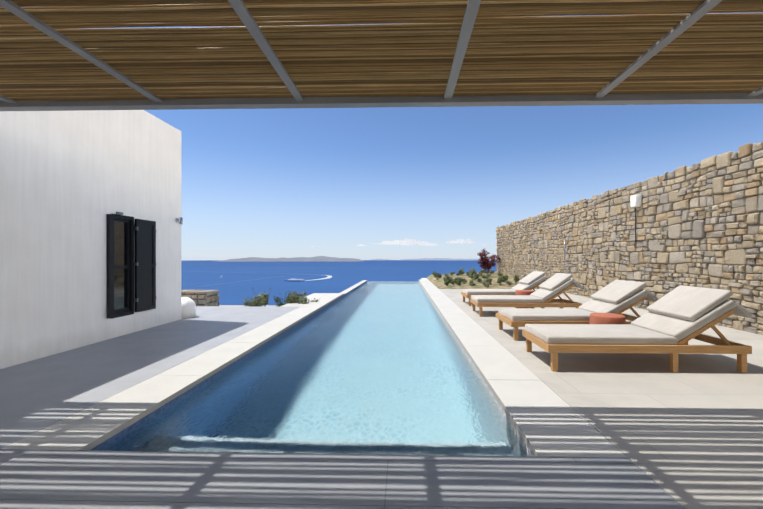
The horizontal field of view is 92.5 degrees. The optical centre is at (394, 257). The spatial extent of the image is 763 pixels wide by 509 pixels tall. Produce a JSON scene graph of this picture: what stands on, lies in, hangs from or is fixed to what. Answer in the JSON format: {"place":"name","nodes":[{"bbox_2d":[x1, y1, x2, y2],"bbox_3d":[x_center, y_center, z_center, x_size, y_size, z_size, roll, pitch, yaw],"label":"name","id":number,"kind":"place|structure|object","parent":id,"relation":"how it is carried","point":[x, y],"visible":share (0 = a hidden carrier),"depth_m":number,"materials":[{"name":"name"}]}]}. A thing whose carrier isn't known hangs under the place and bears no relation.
{"place":"outdoors","nodes":[
{"label":"outdoors","id":0,"kind":"place"},
{"bbox_2d":[0,306,298,448],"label":"patio deck","id":1,"kind":"structure","parent":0,"point":[36,395],"depth_m":4.36,"materials":[{"name":"grey concrete"}]},
{"bbox_2d":[0,110,180,368],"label":"white building","id":2,"kind":"structure","parent":1,"relation":"on","point":[70,181],"depth_m":5.23,"materials":[{"name":"paint"}]},
{"bbox_2d":[107,212,155,318],"bbox_3d":[-4.563,0.113,6.312,0.147,1.730,1.083,0,0,1],"label":"shutter window","id":3,"kind":"structure","parent":2,"relation":"attached to","point":[121,264],"depth_m":6.30,"materials":[{"name":"black"}]},
{"bbox_2d":[175,217,182,224],"bbox_3d":[-4.453,-0.762,7.543,0.126,0.140,0.090,0,0,1],"label":"wall lamp","id":4,"kind":"object","parent":2,"relation":"attached to","point":[180,220],"depth_m":7.52,"materials":[{"name":"silver metal"}]},
{"bbox_2d":[219,305,277,306],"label":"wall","id":5,"kind":"structure","parent":0,"point":[247,306],"depth_m":12.63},
{"bbox_2d":[181,290,218,305],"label":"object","id":6,"kind":"structure","parent":5,"relation":"on","point":[204,297],"depth_m":11.45,"materials":[{"name":"beige stone"}]},
{"bbox_2d":[0,500,533,508],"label":"patio floor","id":7,"kind":"structure","parent":0,"point":[30,504],"depth_m":1.91,"materials":[{"name":"grey concrete"}]},
{"bbox_2d":[0,0,762,110],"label":"pergola frame","id":8,"kind":"object","parent":7,"relation":"on","point":[447,99],"visible":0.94,"depth_m":3.34,"materials":[{"name":"grey metal"}]},
{"bbox_2d":[0,0,762,100],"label":"pergola roof","id":9,"kind":"structure","parent":8,"relation":"on","point":[546,47],"depth_m":2.60,"materials":[{"name":"brown wood"}]},
{"bbox_2d":[219,256,362,261],"bbox_3d":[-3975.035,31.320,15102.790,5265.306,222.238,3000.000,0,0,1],"label":"island","id":10,"kind":"structure","parent":0,"point":[304,259],"depth_m":14083.58,"materials":[{"name":"grey stone"}]},
{"bbox_2d":[181,260,496,304],"bbox_3d":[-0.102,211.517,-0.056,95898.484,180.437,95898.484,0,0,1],"label":"sea","id":11,"kind":"structure","parent":0,"point":[204,274],"depth_m":2673.33,"materials":[{"name":"liquid"}]},
{"bbox_2d":[284,278,303,280],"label":"ferry boat","id":12,"kind":"object","parent":11,"relation":"on","point":[294,279],"visible":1,"depth_m":1890.85,"materials":[{"name":"grey"}]},
{"bbox_2d":[305,275,331,280],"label":"boat wake","id":13,"kind":"object","parent":11,"relation":"on","point":[329,276],"visible":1,"depth_m":2132.63,"materials":[{"name":"white liquid"}]},
{"bbox_2d":[311,238,489,246],"bbox_3d":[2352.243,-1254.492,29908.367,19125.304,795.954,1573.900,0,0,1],"label":"cloud","id":14,"kind":"structure","parent":0,"point":[406,241],"depth_m":29737.42,"materials":[{"name":"white"}]},
{"bbox_2d":[79,12,762,259],"label":"sky","id":15,"kind":"structure","parent":0,"point":[277,182],"materials":[{"name":"blue"}]},
{"bbox_2d":[401,258,479,259],"bbox_3d":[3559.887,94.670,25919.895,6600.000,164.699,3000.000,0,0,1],"label":"island","id":16,"kind":"structure","parent":0,"point":[439,259],"depth_m":25085.72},
{"bbox_2d":[439,289,762,508],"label":"patio deck","id":17,"kind":"structure","parent":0,"point":[688,434],"depth_m":3.21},
{"bbox_2d":[461,271,548,305],"bbox_3d":[3.123,0.841,10.277,2.376,0.915,0.967,0,0,1],"label":"sun lounger","id":18,"kind":"object","parent":17,"relation":"on","point":[533,280],"visible":0.73,"depth_m":9.90,"materials":[{"name":"beige fabric"}]},
{"bbox_2d":[515,290,533,307],"bbox_3d":[3.332,1.068,9.362,0.460,0.460,0.460,0,0,1],"label":"side table","id":19,"kind":"object","parent":17,"relation":"on","point":[523,292],"visible":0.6,"depth_m":9.19,"materials":[{"name":"ceramic"}]},
{"bbox_2d":[470,273,582,316],"bbox_3d":[3.003,0.830,8.479,2.338,0.936,0.948,0,0,1],"label":"sun lounger","id":20,"kind":"object","parent":17,"relation":"on","point":[548,291],"visible":0.98,"depth_m":8.10,"materials":[{"name":"beige fabric"}]},
{"bbox_2d":[496,280,658,340],"bbox_3d":[3.015,0.843,6.178,2.379,0.909,0.956,0,0,1],"label":"sun lounger","id":21,"kind":"object","parent":17,"relation":"on","point":[617,296],"visible":0.81,"depth_m":5.86,"materials":[{"name":"beige fabric"}]},
{"bbox_2d":[590,313,625,323],"bbox_3d":[3.133,1.068,5.385,0.460,0.460,0.460,0,0,1],"label":"side table","id":22,"kind":"object","parent":17,"relation":"on","point":[604,318],"visible":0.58,"depth_m":5.23,"materials":[{"name":"ceramic"}]},
{"bbox_2d":[522,285,752,372],"bbox_3d":[2.936,0.836,4.600,2.344,0.925,0.920,0,0,1],"label":"sun lounger","id":23,"kind":"object","parent":17,"relation":"on","point":[672,323],"visible":1,"depth_m":4.22,"materials":[{"name":"beige fabric"}]},
{"bbox_3d":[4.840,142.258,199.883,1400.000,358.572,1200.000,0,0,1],"label":"hillside terrain","id":24,"kind":"structure","parent":0,"visible":0},
{"bbox_3d":[-2.469,5.821,9.205,18.810,8.955,30.400,0,0,1],"label":"terrace base","id":25,"kind":"object","parent":24,"relation":"on","visible":0},
{"bbox_2d":[1,293,343,449],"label":"pool coping","id":26,"kind":"object","parent":25,"relation":"on","point":[92,426],"depth_m":3.44,"materials":[{"name":"stone"}]},
{"bbox_2d":[196,306,227,314],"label":"terrace paving","id":27,"kind":"structure","parent":25,"relation":"on","point":[201,309],"depth_m":9.35,"materials":[{"name":"grey concrete"}]},
{"bbox_2d":[181,297,195,318],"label":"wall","id":28,"kind":"structure","parent":27,"relation":"on","point":[188,307],"depth_m":7.86,"materials":[{"name":"white paint"}]},
{"bbox_2d":[280,293,328,306],"bbox_3d":[-2.737,1.323,11.562,0.557,0.050,3.700,0,0,1],"label":"paving coping","id":29,"kind":"object","parent":25,"relation":"on","point":[313,296],"depth_m":11.38,"materials":[{"name":"stone"}]},
{"bbox_2d":[91,281,533,455],"bbox_3d":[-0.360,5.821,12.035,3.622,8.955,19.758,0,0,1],"label":"pool shell","id":30,"kind":"object","parent":25,"relation":"in","point":[111,441],"visible":0.02,"depth_m":3.64,"materials":[{"name":"paint"}]},
{"bbox_2d":[104,281,527,455],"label":"pool water","id":31,"kind":"structure","parent":30,"relation":"in","point":[376,367],"depth_m":3.71,"materials":[{"name":"blue liquid"}]},
{"bbox_2d":[341,280,366,294],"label":"pool edge","id":32,"kind":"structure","parent":30,"relation":"on","point":[352,287],"depth_m":16.58,"materials":[{"name":"stone"}]},
{"bbox_2d":[0,449,683,508],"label":"terrace floor","id":33,"kind":"structure","parent":25,"relation":"on","point":[538,482],"depth_m":2.14,"materials":[{"name":"grey concrete"}]},
{"bbox_2d":[427,272,539,288],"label":"garden bed soil","id":34,"kind":"structure","parent":25,"relation":"on","point":[440,284],"depth_m":17.40,"materials":[{"name":"beige soil"}]},
{"bbox_2d":[432,267,520,286],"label":"bed shrubs","id":35,"kind":"object","parent":34,"relation":"on","point":[472,275],"visible":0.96,"depth_m":17.61,"materials":[{"name":"green plant"}]},
{"bbox_2d":[477,248,499,272],"bbox_3d":[5.841,0.196,22.753,1.448,1.641,1.567,0,0,29],"label":"red shrub","id":36,"kind":"object","parent":34,"relation":"on","point":[486,265],"visible":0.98,"depth_m":22.63,"materials":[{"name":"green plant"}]},
{"bbox_2d":[419,279,626,457],"bbox_3d":[1.470,1.323,12.143,0.568,0.051,19.530,0,0,1],"label":"pool coping","id":37,"kind":"object","parent":25,"relation":"on","point":[546,420],"depth_m":3.35,"materials":[{"name":"stone"}]},
{"bbox_2d":[496,142,762,334],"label":"stone wall","id":38,"kind":"structure","parent":25,"relation":"on","point":[738,170],"depth_m":8.37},
{"bbox_2d":[555,231,567,273],"bbox_3d":[6.107,0.160,13.394,0.530,2.277,0.120,0,0,1],"label":"shower pipe","id":39,"kind":"object","parent":38,"relation":"attached to","point":[564,248],"visible":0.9,"depth_m":13.38,"materials":[{"name":"silver metal"}]},
{"bbox_2d":[630,195,641,241],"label":"wall lamp","id":40,"kind":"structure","parent":38,"relation":"attached to","point":[635,201],"depth_m":9.27,"materials":[{"name":"white"}]},
{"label":"planter soil","id":41,"kind":"structure","parent":0,"visible":0},
{"bbox_2d":[242,288,318,306],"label":"shrubs","id":42,"kind":"object","parent":41,"relation":"on","point":[263,299],"visible":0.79,"depth_m":10.46,"materials":[{"name":"green plant"}]}
]}

